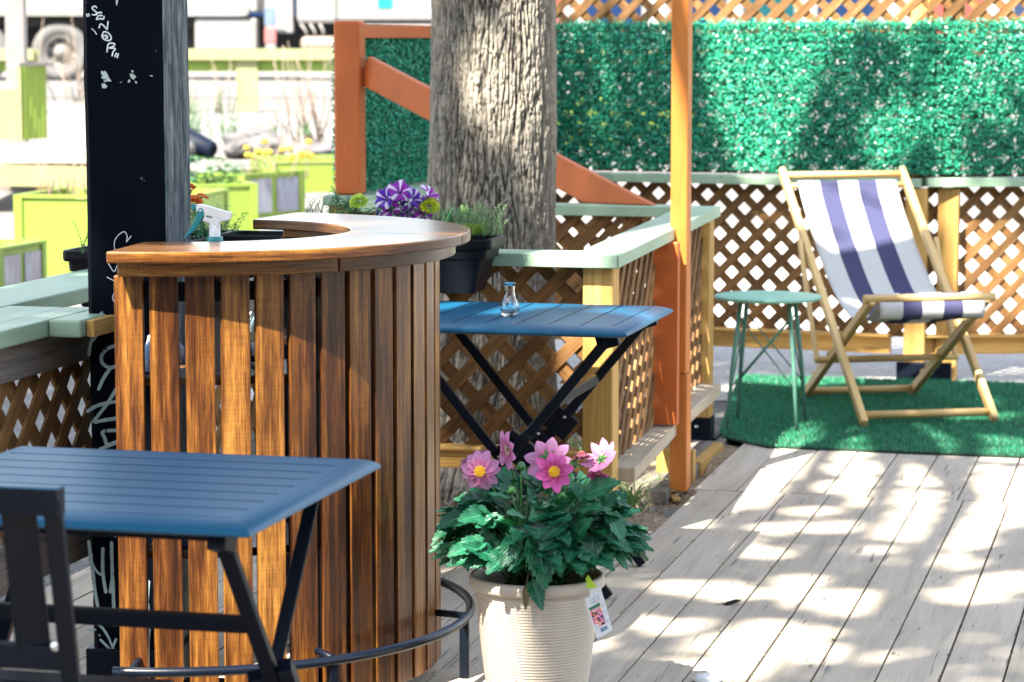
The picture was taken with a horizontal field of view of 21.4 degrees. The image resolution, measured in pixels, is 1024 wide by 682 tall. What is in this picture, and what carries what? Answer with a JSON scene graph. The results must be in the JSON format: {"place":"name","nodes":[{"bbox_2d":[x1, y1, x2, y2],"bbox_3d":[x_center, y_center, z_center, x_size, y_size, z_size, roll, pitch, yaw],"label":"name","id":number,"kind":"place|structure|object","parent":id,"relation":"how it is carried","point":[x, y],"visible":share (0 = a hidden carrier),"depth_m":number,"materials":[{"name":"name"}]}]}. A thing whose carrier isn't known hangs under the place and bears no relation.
{"place":"outdoors","nodes":[
{"label":"outdoors","id":0,"kind":"place"},
{"bbox_2d":[145,335,184,371],"bbox_3d":[-0.823,0.024,6.320,0.106,0.100,0.103,-3,7,-28],"label":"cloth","id":1,"kind":"object","parent":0,"point":[147,356],"visible":0.12,"depth_m":6.29,"materials":[{"name":"white fabric"}]},
{"bbox_2d":[182,540,187,546],"bbox_3d":[-0.760,0.441,6.382,0.164,0.066,0.134,-1,7,-10],"label":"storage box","id":2,"kind":"object","parent":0,"point":[184,542],"depth_m":6.32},
{"bbox_2d":[214,276,220,371],"bbox_3d":[-0.689,-0.053,6.319,0.100,0.248,0.060,-2,7,-14],"label":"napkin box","id":3,"kind":"object","parent":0,"point":[217,337],"visible":0.04,"depth_m":6.29,"materials":[{"name":"black"}]},
{"bbox_2d":[250,310,254,368],"bbox_3d":[-0.589,-0.034,6.391,0.076,0.200,0.076,0,6,0],"label":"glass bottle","id":4,"kind":"object","parent":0,"point":[252,360],"visible":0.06,"depth_m":6.37,"materials":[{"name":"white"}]},
{"bbox_2d":[262,130,313,157],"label":"dry grass","id":5,"kind":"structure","parent":0,"point":[287,151],"depth_m":27.46,"materials":[{"name":"beige plant"}]},
{"bbox_2d":[0,87,1017,99],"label":"road","id":6,"kind":"structure","parent":0,"point":[210,93],"depth_m":43.46,"materials":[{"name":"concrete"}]},
{"bbox_2d":[0,0,431,80],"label":"lorry","id":7,"kind":"object","parent":6,"relation":"on","point":[222,24],"visible":0.47,"depth_m":49.63,"materials":[{"name":"white paint"}]},
{"bbox_2d":[338,0,431,20],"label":"cab door","id":8,"kind":"structure","parent":7,"relation":"in","point":[364,10],"depth_m":49.59,"materials":[{"name":"white paint"}]},
{"bbox_2d":[378,0,392,8],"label":"cab window","id":9,"kind":"structure","parent":7,"relation":"in","point":[382,4],"depth_m":49.55,"materials":[{"name":"teal glass"}]},
{"bbox_2d":[0,63,1023,601],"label":"ground","id":10,"kind":"structure","parent":0,"point":[66,125],"depth_m":30.94,"materials":[{"name":"grey concrete"}]},
{"bbox_2d":[0,239,46,286],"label":"garden planter","id":11,"kind":"object","parent":10,"relation":"on","point":[23,260],"visible":0.53,"depth_m":15.84,"materials":[{"name":"green paint"}]},
{"bbox_2d":[0,146,86,190],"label":"timber stage","id":12,"kind":"object","parent":10,"relation":"on","point":[18,164],"visible":0.33,"depth_m":22.00,"materials":[{"name":"beige wood"}]},
{"bbox_2d":[5,0,28,142],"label":"timber post","id":13,"kind":"object","parent":12,"relation":"on","point":[16,29],"visible":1,"depth_m":24.37,"materials":[{"name":"grey paint"}]},
{"bbox_2d":[0,62,53,139],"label":"slatted box","id":14,"kind":"object","parent":12,"relation":"on","point":[24,104],"visible":1,"depth_m":23.78,"materials":[{"name":"paint"}]},
{"bbox_2d":[38,15,83,101],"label":"dry grass","id":15,"kind":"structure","parent":10,"relation":"on","point":[78,85],"depth_m":35.94,"materials":[{"name":"beige plant"}]},
{"bbox_2d":[13,187,229,276],"bbox_3d":[-2.580,-0.713,17.983,1.182,0.565,0.962,1,7,10],"label":"garden planter","id":16,"kind":"object","parent":10,"relation":"on","point":[36,217],"visible":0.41,"depth_m":17.59,"materials":[{"name":"green paint"}]},
{"bbox_2d":[36,146,86,198],"bbox_3d":[-2.897,-1.094,17.815,0.528,0.388,0.411,0,6,0],"label":"dry plant","id":17,"kind":"object","parent":16,"relation":"on","point":[50,190],"visible":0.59,"depth_m":17.74,"materials":[{"name":"beige plant"}]},
{"bbox_2d":[190,141,195,155],"bbox_3d":[-3.395,-1.984,27.925,0.261,0.196,1.130,0,6,-4],"label":"boulder","id":18,"kind":"object","parent":10,"relation":"on","point":[192,149],"visible":0.23,"depth_m":27.73,"materials":[{"name":"grey stone"}]},
{"bbox_2d":[190,128,217,157],"bbox_3d":[-3.293,-2.066,28.139,0.446,0.324,0.287,4,7,31],"label":"plastic tub","id":19,"kind":"object","parent":10,"relation":"on","point":[206,147],"visible":0.62,"depth_m":28.05,"materials":[{"name":"blue plastic"}]},
{"bbox_2d":[189,53,242,114],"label":"dry grass","id":20,"kind":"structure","parent":10,"relation":"on","point":[219,107],"depth_m":35.80,"materials":[{"name":"beige plant"}]},
{"bbox_2d":[189,92,246,139],"bbox_3d":[-3.329,-2.449,29.258,0.990,0.550,0.612,-4,8,-34],"label":"leafy weed","id":21,"kind":"object","parent":10,"relation":"on","point":[192,119],"visible":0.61,"depth_m":29.25,"materials":[{"name":"green plant"}]},
{"bbox_2d":[190,178,257,229],"bbox_3d":[-2.225,-0.942,19.919,0.484,0.476,0.862,-3,7,-22],"label":"garden planter","id":22,"kind":"object","parent":10,"relation":"on","point":[243,196],"visible":0.26,"depth_m":19.58,"materials":[{"name":"green paint"}]},
{"bbox_2d":[190,155,247,187],"bbox_3d":[-2.319,-1.216,19.810,0.756,0.277,0.538,0,6,0],"label":"leafy weed","id":23,"kind":"object","parent":22,"relation":"on","point":[194,177],"visible":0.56,"depth_m":19.82,"materials":[{"name":"green plant"}]},
{"bbox_2d":[196,168,304,217],"bbox_3d":[-2.110,-1.177,21.880,0.485,0.394,0.812,4,8,32],"label":"garden planter","id":24,"kind":"object","parent":10,"relation":"on","point":[281,194],"visible":0.54,"depth_m":21.81,"materials":[{"name":"green paint"}]},
{"bbox_2d":[220,139,312,179],"bbox_3d":[-1.966,-1.470,21.869,0.780,0.344,0.330,-3,7,-24],"label":"dry plant","id":25,"kind":"object","parent":24,"relation":"on","point":[270,152],"visible":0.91,"depth_m":21.86,"materials":[{"name":"yellow plant"}]},
{"bbox_2d":[196,123,311,136],"bbox_3d":[-2.780,-2.292,29.194,1.321,0.150,0.910,0,6,0],"label":"leafy weed","id":26,"kind":"object","parent":10,"relation":"on","point":[303,131],"visible":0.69,"depth_m":29.08,"materials":[{"name":"green plant"}]},
{"bbox_2d":[222,128,286,158],"bbox_3d":[-2.707,-2.054,28.455,0.704,0.364,1.060,0,6,0],"label":"boulder","id":27,"kind":"object","parent":10,"relation":"on","point":[235,143],"visible":0.68,"depth_m":28.07,"materials":[{"name":"grey stone"}]},
{"bbox_2d":[248,43,333,143],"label":"dry grass","id":28,"kind":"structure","parent":10,"relation":"on","point":[319,136],"depth_m":29.85,"materials":[{"name":"beige plant"}]},
{"bbox_2d":[250,155,334,192],"bbox_3d":[-1.858,-1.502,24.485,0.870,0.320,1.062,-2,7,-14],"label":"garden planter","id":29,"kind":"object","parent":10,"relation":"on","point":[320,175],"visible":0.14,"depth_m":24.00,"materials":[{"name":"green paint"}]},
{"bbox_2d":[243,145,314,168],"bbox_3d":[-2.079,-1.625,24.243,0.630,0.245,0.540,-1,7,-10],"label":"yellow flower clump","id":30,"kind":"object","parent":29,"relation":"in","point":[282,150],"visible":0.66,"depth_m":24.21,"materials":[{"name":"yellow plant"}]},
{"bbox_2d":[301,141,334,154],"bbox_3d":[-2.030,-2.017,28.931,0.552,0.234,1.092,0,6,0],"label":"boulder","id":31,"kind":"object","parent":10,"relation":"on","point":[322,148],"visible":0.38,"depth_m":28.59,"materials":[{"name":"grey stone"}]},
{"bbox_2d":[0,49,738,112],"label":"rail fence","id":32,"kind":"object","parent":10,"relation":"on","point":[248,63],"visible":0.22,"depth_m":37.77,"materials":[{"name":"paint"}]},
{"bbox_2d":[47,100,1008,106],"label":"kerb","id":33,"kind":"structure","parent":10,"relation":"on","point":[70,103],"depth_m":39.71,"materials":[{"name":"concrete"}]},
{"bbox_2d":[440,436,743,532],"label":"earth","id":34,"kind":"structure","parent":10,"relation":"on","point":[721,457],"depth_m":9.70,"materials":[{"name":"soil"}]},
{"bbox_2d":[427,0,577,506],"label":"tree","id":35,"kind":"object","parent":34,"relation":"on","point":[493,114],"visible":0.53,"depth_m":9.59,"materials":[{"name":"brown plant"}]},
{"bbox_2d":[322,194,733,503],"bbox_3d":[-0.209,0.046,10.064,1.899,1.000,2.959,2,7,14],"label":"lattice railing","id":36,"kind":"object","parent":34,"relation":"on","point":[605,270],"visible":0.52,"depth_m":9.01,"materials":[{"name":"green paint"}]},
{"bbox_2d":[334,20,655,214],"bbox_3d":[-0.301,-0.669,12.130,1.148,1.521,2.967,-1,7,-13],"label":"privacy screen","id":37,"kind":"object","parent":36,"relation":"attached to","point":[355,74],"visible":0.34,"depth_m":11.46,"materials":[{"name":"orange paint"}]},
{"bbox_2d":[330,37,400,192],"bbox_3d":[-0.510,-1.066,12.519,0.034,0.712,2.102,2,7,14],"label":"hedge mat","id":38,"kind":"object","parent":37,"relation":"on","point":[333,129],"visible":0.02,"depth_m":11.53,"materials":[{"name":"plastic"}]},
{"bbox_2d":[365,38,430,192],"bbox_3d":[-0.422,-1.076,12.549,0.061,0.693,1.986,2,7,14],"label":"hedge mat","id":39,"kind":"object","parent":37,"relation":"on","point":[385,159],"visible":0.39,"depth_m":12.11,"materials":[{"name":"plastic"}]},
{"bbox_2d":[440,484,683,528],"bbox_3d":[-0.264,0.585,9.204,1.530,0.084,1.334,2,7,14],"label":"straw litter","id":40,"kind":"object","parent":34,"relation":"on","point":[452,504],"visible":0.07,"depth_m":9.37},
{"bbox_2d":[568,433,581,446],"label":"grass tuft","id":41,"kind":"object","parent":34,"relation":"on","point":[575,443],"visible":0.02,"depth_m":10.18,"materials":[{"name":"green plant"}]},
{"bbox_2d":[621,485,643,506],"bbox_3d":[0.428,0.541,9.558,0.018,0.040,0.358,-1,7,-10],"label":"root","id":42,"kind":"object","parent":34,"relation":"on","point":[641,504],"visible":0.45,"depth_m":9.53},
{"bbox_2d":[618,474,667,509],"bbox_3d":[0.383,0.525,9.343,0.302,0.135,0.291,6,9,41],"label":"grass tuft","id":43,"kind":"object","parent":34,"relation":"on","point":[632,498],"visible":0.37,"depth_m":9.34,"materials":[{"name":"green plant"}]},
{"bbox_2d":[635,470,690,486],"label":"grass tuft","id":44,"kind":"object","parent":34,"relation":"on","point":[655,480],"visible":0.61,"depth_m":9.79,"materials":[{"name":"plant"}]},
{"bbox_2d":[670,491,680,501],"bbox_3d":[0.569,0.544,9.709,0.030,0.022,0.270,-1,6,-7],"label":"wood offcut","id":45,"kind":"object","parent":34,"relation":"on","point":[674,497],"visible":0.51,"depth_m":9.60,"materials":[{"name":"brown wood"}]},
{"bbox_2d":[669,0,692,491],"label":"timber post","id":46,"kind":"object","parent":34,"relation":"on","point":[681,167],"visible":0.69,"depth_m":9.53,"materials":[{"name":"orange paint"}]},
{"bbox_2d":[215,225,1023,400],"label":"gravel strip","id":47,"kind":"object","parent":10,"relation":"on","point":[1003,367],"visible":0.02,"depth_m":14.24,"materials":[{"name":"grey gravel"}]},
{"bbox_2d":[555,0,1023,380],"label":"lattice fence","id":48,"kind":"object","parent":47,"relation":"on","point":[947,212],"visible":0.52,"depth_m":13.07,"materials":[{"name":"green paint"}]},
{"bbox_2d":[556,17,936,175],"bbox_3d":[0.953,-1.203,13.231,2.267,0.760,0.062,2,7,21],"label":"hedge mat","id":49,"kind":"object","parent":48,"relation":"on","point":[702,80],"visible":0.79,"depth_m":13.14,"materials":[{"name":"plastic"}]},
{"bbox_2d":[915,17,1023,175],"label":"hedge mat","id":50,"kind":"object","parent":48,"relation":"on","point":[1001,123],"visible":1,"depth_m":12.86,"materials":[{"name":"plastic"}]},
{"bbox_2d":[248,0,1023,62],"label":"shop building","id":51,"kind":"structure","parent":10,"relation":"on","point":[841,10],"depth_m":61.51,"materials":[{"name":"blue glass"}]},
{"bbox_2d":[248,0,296,14],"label":"window","id":52,"kind":"structure","parent":51,"relation":"in","point":[249,13],"depth_m":61.50,"materials":[{"name":"blue glass"}]},
{"bbox_2d":[556,0,568,41],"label":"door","id":53,"kind":"structure","parent":51,"relation":"in","point":[566,10],"depth_m":61.46,"materials":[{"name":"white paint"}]},
{"bbox_2d":[580,0,645,47],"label":"window","id":54,"kind":"structure","parent":51,"relation":"in","point":[616,10],"depth_m":61.50,"materials":[{"name":"blue glass"}]},
{"bbox_2d":[666,0,730,48],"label":"window","id":55,"kind":"structure","parent":51,"relation":"in","point":[714,9],"depth_m":61.50,"materials":[{"name":"blue glass"}]},
{"bbox_2d":[738,0,798,53],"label":"window","id":56,"kind":"structure","parent":51,"relation":"in","point":[765,10],"depth_m":61.50,"materials":[{"name":"teal glass"}]},
{"bbox_2d":[812,0,882,54],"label":"window","id":57,"kind":"structure","parent":51,"relation":"in","point":[841,10],"depth_m":61.50,"materials":[{"name":"blue glass"}]},
{"bbox_2d":[934,0,990,54],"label":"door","id":58,"kind":"structure","parent":51,"relation":"in","point":[938,10],"depth_m":61.50,"materials":[{"name":"red paint"}]},
{"bbox_2d":[1008,3,1023,42],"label":"window","id":59,"kind":"structure","parent":51,"relation":"in","point":[1018,9],"depth_m":61.50,"materials":[{"name":"blue glass"}]},
{"bbox_2d":[557,97,619,147],"bbox_3d":[0.739,-2.451,30.416,0.926,0.576,1.062,1,6,8],"label":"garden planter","id":60,"kind":"object","parent":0,"point":[590,115],"depth_m":29.87,"materials":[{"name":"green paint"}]},
{"bbox_2d":[624,105,701,135],"bbox_3d":[1.789,-2.622,32.410,0.830,0.386,1.062,-1,6,-6],"label":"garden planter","id":61,"kind":"object","parent":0,"point":[652,122],"visible":0.02,"depth_m":31.89,"materials":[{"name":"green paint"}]},
{"bbox_2d":[692,673,721,681],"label":"cup lid","id":62,"kind":"object","parent":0,"point":[706,677],"visible":1,"depth_m":6.75,"materials":[{"name":"white plastic"}]},
{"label":"deck base","id":63,"kind":"structure","parent":0,"visible":0},
{"bbox_2d":[2,443,1023,681],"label":"deck","id":64,"kind":"structure","parent":63,"relation":"on","point":[929,495],"depth_m":8.00,"materials":[{"name":"grey wood"}]},
{"bbox_2d":[0,482,172,681],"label":"metal chair","id":65,"kind":"object","parent":64,"relation":"on","point":[32,646],"visible":1,"depth_m":4.28,"materials":[{"name":"metal"}]},
{"bbox_2d":[83,0,190,678],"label":"timber post","id":66,"kind":"object","parent":64,"relation":"on","point":[136,95],"visible":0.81,"depth_m":6.55,"materials":[{"name":"black paint"}]},
{"bbox_2d":[0,230,282,596],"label":"deck railing","id":67,"kind":"object","parent":64,"relation":"on","point":[47,331],"visible":0.25,"depth_m":6.58,"materials":[{"name":"green paint"}]},
{"bbox_2d":[63,229,231,306],"bbox_3d":[-1.087,-0.226,8.295,0.240,0.172,0.920,2,7,14],"label":"planter box","id":68,"kind":"object","parent":67,"relation":"on","point":[76,259],"visible":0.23,"depth_m":7.88,"materials":[{"name":"black plastic"}]},
{"bbox_2d":[71,220,87,252],"bbox_3d":[-1.210,-0.293,7.579,0.095,0.091,0.027,6,9,42],"label":"thyme","id":69,"kind":"object","parent":68,"relation":"in","point":[82,248],"visible":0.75,"depth_m":7.57,"materials":[{"name":"green plant"}]},
{"bbox_2d":[190,183,208,237],"bbox_3d":[-0.984,-0.381,8.204,0.139,0.226,0.639,-1,6,-7],"label":"marigold","id":70,"kind":"object","parent":68,"relation":"in","point":[192,186],"visible":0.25,"depth_m":7.91,"materials":[{"name":"orange plant"}]},
{"bbox_2d":[191,195,208,238],"bbox_3d":[-0.968,-0.365,8.209,0.138,0.193,0.657,0,6,0],"label":"marigold","id":71,"kind":"object","parent":68,"relation":"in","point":[196,199],"visible":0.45,"depth_m":7.91,"materials":[{"name":"orange plant"}]},
{"bbox_2d":[192,193,223,236],"bbox_3d":[-0.934,-0.370,8.248,0.130,0.195,0.624,-1,7,-10],"label":"marigold","id":72,"kind":"object","parent":68,"relation":"on","point":[202,195],"visible":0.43,"depth_m":8.25,"materials":[{"name":"orange plant"}]},
{"bbox_2d":[191,204,250,238],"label":"marigold leaves","id":73,"kind":"object","parent":68,"relation":"in","point":[234,227],"visible":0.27,"depth_m":8.60,"materials":[{"name":"green plant"}]},
{"bbox_2d":[220,230,504,293],"bbox_3d":[-0.477,-0.248,8.446,0.900,0.170,0.200,2,7,14],"label":"planter box","id":74,"kind":"object","parent":67,"relation":"on","point":[465,268],"visible":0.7,"depth_m":8.29,"materials":[{"name":"black plastic"}]},
{"bbox_2d":[303,191,354,213],"bbox_3d":[-0.579,-0.444,8.696,0.167,0.090,0.125,5,8,39],"label":"thyme","id":75,"kind":"object","parent":74,"relation":"on","point":[319,201],"visible":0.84,"depth_m":8.70,"materials":[{"name":"green plant"}]},
{"bbox_2d":[325,189,363,214],"bbox_3d":[-0.539,-0.436,8.604,0.104,0.087,0.156,-4,8,-33],"label":"parsley","id":76,"kind":"object","parent":74,"relation":"in","point":[346,203],"visible":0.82,"depth_m":8.59,"materials":[{"name":"green plant"}]},
{"bbox_2d":[329,193,368,213],"bbox_3d":[-0.580,-0.386,8.502,0.251,0.156,0.129,-3,7,-24],"label":"marigold","id":77,"kind":"object","parent":74,"relation":"on","point":[353,200],"visible":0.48,"depth_m":8.49,"materials":[{"name":"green plant"}]},
{"bbox_2d":[357,179,438,219],"bbox_3d":[-0.408,-0.403,8.444,0.364,0.202,0.158,0,6,0],"label":"petunia","id":78,"kind":"object","parent":74,"relation":"in","point":[390,196],"visible":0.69,"depth_m":8.43,"materials":[{"name":"purple plant"}]},
{"bbox_2d":[399,198,439,218],"bbox_3d":[-0.298,-0.370,8.407,0.134,0.146,0.127,2,7,18],"label":"marigold","id":79,"kind":"object","parent":74,"relation":"on","point":[433,203],"visible":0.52,"depth_m":8.41,"materials":[{"name":"yellow plant"}]},
{"bbox_2d":[460,205,468,221],"bbox_3d":[-0.148,-0.368,8.412,0.026,0.113,0.013,0,6,0],"label":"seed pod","id":80,"kind":"object","parent":74,"relation":"on","point":[462,208],"visible":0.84,"depth_m":8.40,"materials":[{"name":"green plant"}]},
{"bbox_2d":[424,203,509,237],"bbox_3d":[-0.136,-0.374,8.358,0.276,0.104,0.164,0,6,0],"label":"rosemary","id":81,"kind":"object","parent":74,"relation":"in","point":[449,218],"visible":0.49,"depth_m":8.34,"materials":[{"name":"green plant"}]},
{"bbox_2d":[462,223,484,234],"bbox_3d":[-0.117,-0.342,8.251,0.082,0.037,0.066,0,6,0],"label":"sedum","id":82,"kind":"object","parent":74,"relation":"on","point":[477,230],"visible":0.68,"depth_m":8.25,"materials":[{"name":"green plant"}]},
{"bbox_2d":[464,200,508,235],"bbox_3d":[-0.079,-0.375,8.261,0.145,0.105,0.191,0,6,0],"label":"variegated thyme","id":83,"kind":"object","parent":74,"relation":"on","point":[486,225],"visible":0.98,"depth_m":8.27,"materials":[{"name":"green plant"}]},
{"bbox_2d":[0,446,380,681],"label":"folding table","id":84,"kind":"object","parent":64,"relation":"on","point":[220,504],"visible":0.94,"depth_m":4.86,"materials":[{"name":"blue metal"}]},
{"bbox_2d":[106,213,474,681],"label":"bar counter","id":85,"kind":"object","parent":64,"relation":"on","point":[347,333],"visible":0.88,"depth_m":6.32,"materials":[{"name":"wood"}]},
{"bbox_2d":[183,204,231,241],"bbox_3d":[-0.723,-0.136,6.467,0.115,0.385,0.084,3,7,24],"label":"spray bottle","id":86,"kind":"object","parent":85,"relation":"on","point":[214,217],"visible":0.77,"depth_m":6.43,"materials":[{"name":"white plastic"}]},
{"bbox_2d":[469,566,604,681],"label":"flower pot","id":87,"kind":"object","parent":64,"relation":"on","point":[553,641],"visible":0.88,"depth_m":6.36,"materials":[{"name":"beige ceramic"}]},
{"bbox_2d":[428,430,653,610],"bbox_3d":[0.067,0.407,6.441,0.536,0.408,0.454,0,6,0],"label":"dahlia plant","id":88,"kind":"object","parent":87,"relation":"in","point":[542,546],"visible":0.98,"depth_m":6.34,"materials":[{"name":"green plant"}]},
{"bbox_2d":[586,575,596,587],"bbox_3d":[0.185,0.563,6.324,0.027,0.032,0.001,0,6,0],"label":"plant label","id":89,"kind":"object","parent":87,"relation":"in","point":[590,583],"visible":1,"depth_m":6.32,"materials":[{"name":"plastic"}]},
{"bbox_2d":[585,586,612,638],"bbox_3d":[0.203,0.636,6.336,0.066,0.126,0.001,0,6,0],"label":"plant tag","id":90,"kind":"object","parent":87,"relation":"hanging from","point":[598,612],"visible":1,"depth_m":6.33,"materials":[{"name":"grey"}]},
{"bbox_2d":[440,301,672,598],"bbox_3d":[0.038,0.313,8.029,0.760,0.795,0.705,2,7,14],"label":"folding table","id":91,"kind":"object","parent":64,"relation":"on","point":[607,326],"visible":0.53,"depth_m":7.83,"materials":[{"name":"blue metal"}]},
{"bbox_2d":[500,282,518,316],"bbox_3d":[-0.006,-0.121,7.892,0.055,0.098,0.056,0,6,0],"label":"glass vase","id":92,"kind":"object","parent":91,"relation":"on","point":[509,307],"visible":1,"depth_m":7.87,"materials":[{"name":"white"}]},
{"bbox_2d":[723,599,740,604],"bbox_3d":[0.613,0.741,7.667,0.086,0.018,0.016,-2,7,-20],"label":"catkin","id":93,"kind":"object","parent":64,"relation":"on","point":[734,601],"visible":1,"depth_m":7.67},
{"bbox_2d":[719,373,1023,457],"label":"turf mat","id":94,"kind":"object","parent":64,"relation":"on","point":[765,419],"visible":0.83,"depth_m":11.24,"materials":[{"name":"green carpet"}]},
{"bbox_2d":[714,290,821,431],"bbox_3d":[1.048,0.082,11.099,0.438,0.544,0.438,1,7,12],"label":"metal stool","id":95,"kind":"object","parent":94,"relation":"on","point":[788,298],"visible":1,"depth_m":11.00,"materials":[{"name":"green metal"}]},
{"bbox_2d":[779,166,998,426],"bbox_3d":[1.608,-0.213,11.686,0.651,1.026,1.245,-1,7,-11],"label":"deck chair","id":96,"kind":"object","parent":94,"relation":"on","point":[870,256],"visible":0.98,"depth_m":11.80,"materials":[{"name":"white fabric"}]}
]}

